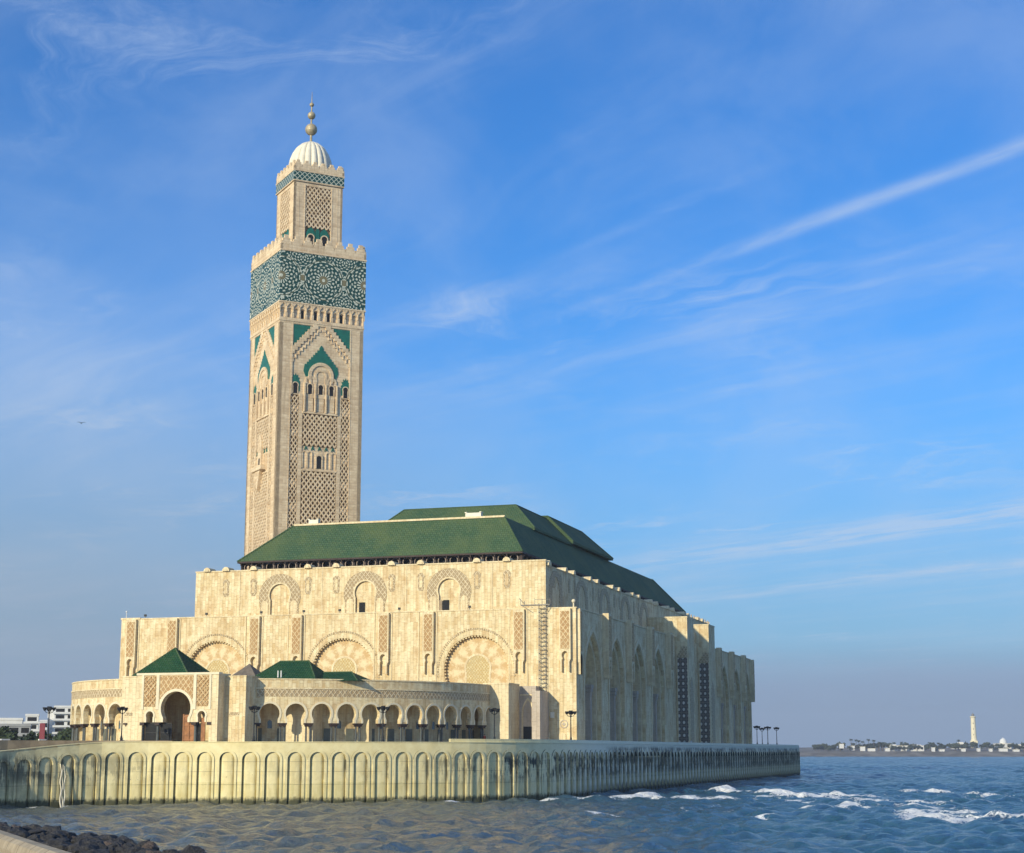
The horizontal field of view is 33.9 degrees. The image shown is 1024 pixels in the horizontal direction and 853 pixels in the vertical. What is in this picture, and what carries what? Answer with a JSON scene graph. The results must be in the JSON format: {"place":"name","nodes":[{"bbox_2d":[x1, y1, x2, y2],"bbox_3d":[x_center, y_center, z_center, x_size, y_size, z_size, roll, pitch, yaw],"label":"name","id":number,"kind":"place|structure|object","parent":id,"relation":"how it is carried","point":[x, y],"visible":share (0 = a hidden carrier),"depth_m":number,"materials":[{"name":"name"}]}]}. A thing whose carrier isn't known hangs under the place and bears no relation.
{"place":"outdoors","nodes":[
{"label":"outdoors","id":0,"kind":"place"},
{"bbox_2d":[0,752,1023,852],"bbox_3d":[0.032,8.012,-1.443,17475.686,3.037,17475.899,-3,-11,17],"label":"sea","id":1,"kind":"structure","parent":0,"point":[855,804],"depth_m":198.05,"materials":[{"name":"liquid"}]},
{"bbox_2d":[0,739,799,807],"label":"sea wall","id":2,"kind":"structure","parent":1,"relation":"in","point":[474,770],"depth_m":262.71,"materials":[{"name":"beige concrete"}]},
{"bbox_2d":[59,764,65,806],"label":"waterfall","id":3,"kind":"structure","parent":2,"relation":"attached to","point":[61,789],"depth_m":250.96,"materials":[{"name":"white liquid"}]},
{"bbox_2d":[0,0,1023,747],"label":"sky","id":4,"kind":"structure","parent":0,"point":[727,296],"materials":[{"name":"blue"}]},
{"bbox_2d":[799,747,1023,756],"bbox_3d":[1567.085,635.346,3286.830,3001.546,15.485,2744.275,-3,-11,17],"label":"headland","id":5,"kind":"structure","parent":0,"point":[846,752],"depth_m":2342.62,"materials":[{"name":"grey"}]},
{"bbox_2d":[858,743,869,748],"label":"tree","id":6,"kind":"object","parent":5,"relation":"on","point":[866,746],"visible":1,"depth_m":2374.82,"materials":[{"name":"grey plant"}]},
{"bbox_2d":[889,745,923,750],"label":"white building","id":7,"kind":"structure","parent":5,"relation":"on","point":[913,749],"depth_m":2380.46,"materials":[{"name":"paint"}]},
{"bbox_2d":[970,713,977,747],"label":"lighthouse","id":8,"kind":"object","parent":5,"relation":"on","point":[973,730],"visible":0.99,"depth_m":2408.45,"materials":[{"name":"beige paint"}]},
{"bbox_2d":[993,738,1011,748],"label":"white building","id":9,"kind":"structure","parent":5,"relation":"on","point":[1003,741],"depth_m":2400.96,"materials":[{"name":"paint"}]},
{"bbox_2d":[998,748,1007,751],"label":"white building","id":10,"kind":"structure","parent":5,"relation":"on","point":[1003,749],"depth_m":2358.82,"materials":[{"name":"paint"}]},
{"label":"shore slope","id":11,"kind":"structure","parent":0,"visible":0},
{"bbox_2d":[0,826,8,831],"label":"boulder","id":12,"kind":"object","parent":11,"relation":"on","point":[2,828],"visible":0.24,"depth_m":35.61,"materials":[{"name":"grey stone"}]},
{"bbox_2d":[7,827,30,835],"bbox_3d":[-10.505,8.699,35.660,0.534,0.409,0.524,-5,-12,23],"label":"boulder","id":13,"kind":"object","parent":11,"relation":"on","point":[17,830],"visible":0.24,"depth_m":35.55,"materials":[{"name":"grey stone"}]},
{"bbox_2d":[18,831,29,838],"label":"boulder","id":14,"kind":"object","parent":11,"relation":"on","point":[24,834],"visible":0.37,"depth_m":34.95,"materials":[{"name":"grey stone"}]},
{"bbox_2d":[27,834,39,838],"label":"boulder","id":15,"kind":"object","parent":11,"relation":"on","point":[34,836],"visible":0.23,"depth_m":33.02,"materials":[{"name":"grey stone"}]},
{"bbox_2d":[28,824,41,828],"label":"boulder","id":16,"kind":"object","parent":11,"relation":"on","point":[32,826],"visible":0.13,"depth_m":39.02,"materials":[{"name":"grey stone"}]},
{"bbox_2d":[0,830,70,852],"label":"promenade kerb","id":17,"kind":"structure","parent":11,"relation":"on","point":[11,843],"depth_m":24.68,"materials":[{"name":"concrete"}]},
{"bbox_2d":[29,838,43,841],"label":"boulder","id":18,"kind":"object","parent":11,"relation":"on","point":[37,839],"visible":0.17,"depth_m":31.81,"materials":[{"name":"grey stone"}]},
{"bbox_2d":[28,829,46,834],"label":"boulder","id":19,"kind":"object","parent":11,"relation":"on","point":[33,831],"visible":0.29,"depth_m":36.07,"materials":[{"name":"grey stone"}]},
{"bbox_2d":[38,832,47,838],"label":"boulder","id":20,"kind":"object","parent":11,"relation":"on","point":[41,834],"visible":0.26,"depth_m":34.98,"materials":[{"name":"grey stone"}]},
{"bbox_2d":[41,834,59,841],"bbox_3d":[-9.291,8.314,33.716,0.347,0.293,0.391,-1,-11,7],"label":"boulder","id":21,"kind":"object","parent":11,"relation":"on","point":[47,837],"visible":0.39,"depth_m":33.67,"materials":[{"name":"grey stone"}]},
{"bbox_2d":[46,825,61,833],"bbox_3d":[-10.296,9.165,37.639,0.479,0.450,0.484,3,-11,-15],"label":"boulder","id":22,"kind":"object","parent":11,"relation":"on","point":[50,829],"visible":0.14,"depth_m":37.60,"materials":[{"name":"grey stone"}]},
{"bbox_2d":[41,838,71,847],"bbox_3d":[-8.234,7.693,30.420,0.491,0.468,0.610,-10,-15,42],"label":"boulder","id":23,"kind":"object","parent":11,"relation":"on","point":[53,842],"visible":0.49,"depth_m":30.37,"materials":[{"name":"grey stone"}]},
{"bbox_2d":[51,830,66,836],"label":"boulder","id":24,"kind":"object","parent":11,"relation":"on","point":[58,833],"visible":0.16,"depth_m":34.26,"materials":[{"name":"grey stone"}]},
{"bbox_2d":[55,844,68,850],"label":"boulder","id":25,"kind":"object","parent":11,"relation":"on","point":[64,847],"visible":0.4,"depth_m":29.54,"materials":[{"name":"grey stone"}]},
{"bbox_2d":[57,838,70,841],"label":"boulder","id":26,"kind":"object","parent":11,"relation":"on","point":[67,839],"visible":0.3,"depth_m":32.84,"materials":[{"name":"grey stone"}]},
{"bbox_2d":[60,830,75,837],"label":"boulder","id":27,"kind":"object","parent":11,"relation":"on","point":[68,834],"visible":0.16,"depth_m":35.21,"materials":[{"name":"grey stone"}]},
{"bbox_2d":[67,840,95,852],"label":"boulder","id":28,"kind":"object","parent":11,"relation":"on","point":[78,846],"visible":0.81,"depth_m":29.40,"materials":[{"name":"grey stone"}]},
{"bbox_2d":[77,832,92,836],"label":"boulder","id":29,"kind":"object","parent":11,"relation":"on","point":[84,834],"visible":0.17,"depth_m":34.92,"materials":[{"name":"grey stone"}]},
{"bbox_2d":[83,835,102,838],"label":"boulder","id":30,"kind":"object","parent":11,"relation":"on","point":[90,836],"visible":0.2,"depth_m":34.22,"materials":[{"name":"grey stone"}]},
{"bbox_2d":[88,836,102,840],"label":"boulder","id":31,"kind":"object","parent":11,"relation":"on","point":[94,838],"visible":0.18,"depth_m":33.47,"materials":[{"name":"grey stone"}]},
{"bbox_2d":[86,840,107,848],"bbox_3d":[-7.415,7.554,29.727,0.511,0.468,0.522,-8,-14,37],"label":"boulder","id":32,"kind":"object","parent":11,"relation":"on","point":[99,844],"visible":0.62,"depth_m":29.73,"materials":[{"name":"grey stone"}]},
{"bbox_2d":[101,835,117,840],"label":"boulder","id":33,"kind":"object","parent":11,"relation":"on","point":[106,837],"visible":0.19,"depth_m":34.12,"materials":[{"name":"grey stone"}]},
{"bbox_2d":[103,841,124,848],"bbox_3d":[-7.379,7.763,30.724,0.664,0.360,0.387,-8,-14,37],"label":"boulder","id":34,"kind":"object","parent":11,"relation":"on","point":[109,843],"visible":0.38,"depth_m":30.66,"materials":[{"name":"grey stone"}]},
{"bbox_2d":[106,841,122,852],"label":"boulder","id":35,"kind":"object","parent":11,"relation":"on","point":[114,847],"visible":0.5,"depth_m":30.52,"materials":[{"name":"grey stone"}]},
{"bbox_2d":[108,838,124,843],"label":"boulder","id":36,"kind":"object","parent":11,"relation":"on","point":[114,839],"visible":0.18,"depth_m":33.54,"materials":[{"name":"grey stone"}]},
{"bbox_2d":[118,835,135,845],"bbox_3d":[-7.811,8.445,33.830,0.609,0.428,0.489,1,-11,-3],"label":"boulder","id":37,"kind":"object","parent":11,"relation":"on","point":[125,839],"visible":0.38,"depth_m":33.70,"materials":[{"name":"grey stone"}]},
{"bbox_2d":[129,846,142,851],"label":"boulder","id":38,"kind":"object","parent":11,"relation":"on","point":[135,849],"visible":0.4,"depth_m":28.84,"materials":[{"name":"grey stone"}]},
{"bbox_2d":[135,840,148,846],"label":"boulder","id":39,"kind":"object","parent":11,"relation":"on","point":[141,844],"visible":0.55,"depth_m":32.55,"materials":[{"name":"grey stone"}]},
{"bbox_2d":[144,841,159,850],"bbox_3d":[-7.024,8.202,32.551,0.396,0.336,0.405,-3,-11,16],"label":"boulder","id":40,"kind":"object","parent":39,"relation":"on","point":[153,844],"visible":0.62,"depth_m":32.50,"materials":[{"name":"grey stone"}]},
{"bbox_2d":[135,848,155,852],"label":"boulder","id":41,"kind":"object","parent":11,"relation":"on","point":[142,850],"visible":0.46,"depth_m":28.26,"materials":[{"name":"grey stone"}]},
{"bbox_2d":[141,845,156,850],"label":"boulder","id":42,"kind":"object","parent":11,"relation":"on","point":[147,846],"visible":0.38,"depth_m":32.24,"materials":[{"name":"stone"}]},
{"bbox_2d":[146,850,160,852],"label":"boulder","id":43,"kind":"object","parent":11,"relation":"on","point":[148,851],"visible":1,"depth_m":27.88,"materials":[{"name":"grey stone"}]},
{"bbox_2d":[162,849,181,852],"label":"boulder","id":44,"kind":"object","parent":11,"relation":"on","point":[170,851],"visible":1,"depth_m":27.27,"materials":[{"name":"grey stone"}]},
{"bbox_2d":[181,845,204,852],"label":"boulder","id":45,"kind":"object","parent":11,"relation":"on","point":[191,849],"visible":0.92,"depth_m":29.86,"materials":[{"name":"grey stone"}]},
{"label":"terrace","id":46,"kind":"structure","parent":0,"visible":0},
{"bbox_2d":[39,723,44,738],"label":"billboard","id":47,"kind":"object","parent":46,"relation":"on","point":[42,731],"visible":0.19,"depth_m":413.13,"materials":[{"name":"red paint"}]},
{"bbox_2d":[43,706,55,739],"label":"street lamp","id":48,"kind":"object","parent":46,"relation":"on","point":[49,708],"visible":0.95,"depth_m":278.54,"materials":[{"name":"metal"}]},
{"bbox_2d":[55,727,71,740],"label":"tree","id":49,"kind":"object","parent":46,"relation":"on","point":[66,734],"visible":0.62,"depth_m":421.67,"materials":[{"name":"green plant"}]},
{"bbox_2d":[0,740,157,757],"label":"retaining wall","id":50,"kind":"structure","parent":46,"relation":"on","point":[10,744],"depth_m":251.67,"materials":[{"name":"beige concrete"}]},
{"bbox_2d":[70,679,126,740],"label":"arcade","id":51,"kind":"object","parent":46,"relation":"on","point":[95,714],"visible":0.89,"depth_m":298.32,"materials":[{"name":"stone"}]},
{"bbox_2d":[117,707,127,740],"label":"street lamp","id":52,"kind":"object","parent":46,"relation":"on","point":[119,709],"visible":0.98,"depth_m":279.87,"materials":[{"name":"metal"}]},
{"bbox_2d":[120,647,259,741],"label":"gatehouse","id":53,"kind":"object","parent":46,"relation":"on","point":[174,694],"visible":0.82,"depth_m":289.06,"materials":[{"name":"stone"}]},
{"bbox_2d":[201,718,205,741],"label":"wooden door","id":54,"kind":"structure","parent":53,"relation":"in","point":[203,723],"depth_m":285.99,"materials":[{"name":"red wood"}]},
{"bbox_2d":[223,675,259,741],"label":"gate pier","id":55,"kind":"structure","parent":46,"relation":"on","point":[238,702],"depth_m":287.00,"materials":[{"name":"stone"}]},
{"bbox_2d":[249,706,259,741],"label":"street lamp","id":56,"kind":"object","parent":46,"relation":"on","point":[254,712],"visible":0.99,"depth_m":273.19,"materials":[{"name":"metal"}]},
{"bbox_2d":[244,100,366,569],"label":"minaret","id":57,"kind":"object","parent":46,"relation":"on","point":[307,300],"visible":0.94,"depth_m":474.83,"materials":[{"name":"stone"}]},
{"bbox_2d":[293,382,297,392],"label":"window","id":58,"kind":"structure","parent":57,"relation":"in","point":[295,384],"depth_m":468.77,"materials":[{"name":"black glass"}]},
{"bbox_2d":[308,384,311,393],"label":"window","id":59,"kind":"structure","parent":57,"relation":"in","point":[309,386],"depth_m":470.60,"materials":[{"name":"black glass"}]},
{"bbox_2d":[317,456,321,468],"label":"window","id":60,"kind":"structure","parent":57,"relation":"in","point":[319,458],"depth_m":468.31,"materials":[{"name":"black glass"}]},
{"bbox_2d":[319,385,322,394],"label":"window","id":61,"kind":"structure","parent":57,"relation":"in","point":[320,386],"depth_m":472.10,"materials":[{"name":"black glass"}]},
{"bbox_2d":[322,237,326,245],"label":"lantern window","id":62,"kind":"structure","parent":57,"relation":"in","point":[324,240],"depth_m":486.25,"materials":[{"name":"black glass"}]},
{"bbox_2d":[329,386,333,395],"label":"window","id":63,"kind":"structure","parent":57,"relation":"in","point":[331,388],"depth_m":473.54,"materials":[{"name":"black glass"}]},
{"bbox_2d":[343,388,347,397],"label":"window","id":64,"kind":"structure","parent":57,"relation":"in","point":[345,390],"depth_m":475.57,"materials":[{"name":"black glass"}]},
{"bbox_2d":[255,660,371,741],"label":"annex","id":65,"kind":"object","parent":46,"relation":"on","point":[295,713],"visible":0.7,"depth_m":295.43,"materials":[{"name":"tile"}]},
{"bbox_2d":[254,678,490,741],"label":"arcade","id":66,"kind":"object","parent":46,"relation":"on","point":[425,711],"visible":0.89,"depth_m":297.56,"materials":[{"name":"stone"}]},
{"bbox_2d":[267,720,271,727],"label":"small window","id":67,"kind":"structure","parent":66,"relation":"in","point":[269,725],"depth_m":293.42,"materials":[{"name":"blue glass"}]},
{"bbox_2d":[377,706,389,741],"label":"street lamp","id":68,"kind":"object","parent":46,"relation":"on","point":[383,708],"visible":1,"depth_m":275.45,"materials":[{"name":"metal"}]},
{"bbox_2d":[119,504,754,743],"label":"mosque","id":69,"kind":"structure","parent":46,"relation":"on","point":[633,656],"depth_m":347.81,"materials":[{"name":"stone"}]},
{"bbox_2d":[359,602,364,611],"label":"dark window","id":70,"kind":"structure","parent":69,"relation":"in","point":[361,604],"depth_m":344.22,"materials":[{"name":"black glass"}]},
{"bbox_2d":[443,600,448,609],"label":"dark window","id":71,"kind":"structure","parent":69,"relation":"in","point":[445,602],"depth_m":338.80,"materials":[{"name":"black glass"}]},
{"bbox_2d":[519,598,551,690],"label":"access ladder","id":72,"kind":"object","parent":69,"relation":"attached to","point":[539,627],"visible":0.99,"depth_m":327.60,"materials":[{"name":"grey metal"}]},
{"bbox_2d":[489,708,499,738],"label":"street lamp","id":73,"kind":"object","parent":46,"relation":"on","point":[494,710],"visible":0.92,"depth_m":288.00,"materials":[{"name":"metal"}]},
{"bbox_2d":[483,683,519,738],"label":"end wall","id":74,"kind":"structure","parent":46,"relation":"on","point":[504,698],"depth_m":318.17,"materials":[{"name":"stone"}]},
{"bbox_2d":[565,710,576,739],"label":"street lamp","id":75,"kind":"object","parent":46,"relation":"on","point":[570,712],"visible":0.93,"depth_m":306.97,"materials":[{"name":"metal"}]},
{"bbox_2d":[764,726,770,743],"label":"street lamp","id":76,"kind":"object","parent":46,"relation":"on","point":[767,727],"visible":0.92,"depth_m":506.91,"materials":[{"name":"metal"}]},
{"label":"city ground","id":77,"kind":"structure","parent":0,"visible":0},
{"bbox_2d":[0,726,18,739],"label":"tree","id":78,"kind":"object","parent":77,"relation":"on","point":[6,732],"visible":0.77,"depth_m":431.57,"materials":[{"name":"green plant"}]},
{"bbox_2d":[0,718,23,723],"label":"white house","id":79,"kind":"structure","parent":77,"relation":"on","point":[11,720],"depth_m":606.05,"materials":[{"name":"paint"}]},
{"bbox_2d":[0,724,31,737],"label":"grey house","id":80,"kind":"structure","parent":77,"relation":"on","point":[22,729],"depth_m":547.26,"materials":[{"name":"paint"}]},
{"bbox_2d":[21,728,28,732],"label":"window","id":81,"kind":"structure","parent":80,"relation":"in","point":[23,730],"depth_m":547.51,"materials":[{"name":"grey glass"}]},
{"bbox_2d":[18,730,38,739],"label":"tree","id":82,"kind":"object","parent":77,"relation":"on","point":[31,734],"visible":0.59,"depth_m":432.35,"materials":[{"name":"green plant"}]},
{"bbox_2d":[24,714,39,735],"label":"apartment block","id":83,"kind":"structure","parent":77,"relation":"on","point":[33,719],"depth_m":674.83,"materials":[{"name":"white paint"}]},
{"bbox_2d":[27,717,36,720],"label":"window","id":84,"kind":"structure","parent":83,"relation":"in","point":[28,718],"depth_m":675.09,"materials":[{"name":"grey glass"}]},
{"bbox_2d":[39,720,46,732],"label":"white house","id":85,"kind":"structure","parent":77,"relation":"on","point":[43,721],"depth_m":752.07,"materials":[{"name":"paint"}]},
{"bbox_2d":[37,730,52,739],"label":"tree","id":86,"kind":"object","parent":77,"relation":"on","point":[50,736],"visible":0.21,"depth_m":446.75,"materials":[{"name":"green plant"}]},
{"bbox_2d":[47,710,53,739],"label":"apartment block","id":87,"kind":"structure","parent":77,"relation":"on","point":[51,721],"depth_m":686.53,"materials":[{"name":"white paint"}]},
{"bbox_2d":[52,706,70,735],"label":"apartment block","id":88,"kind":"structure","parent":77,"relation":"on","point":[61,719],"depth_m":682.39,"materials":[{"name":"white paint"}]},
{"bbox_2d":[56,715,63,718],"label":"window","id":89,"kind":"structure","parent":88,"relation":"in","point":[57,716],"depth_m":682.55,"materials":[{"name":"grey glass"}]}
]}

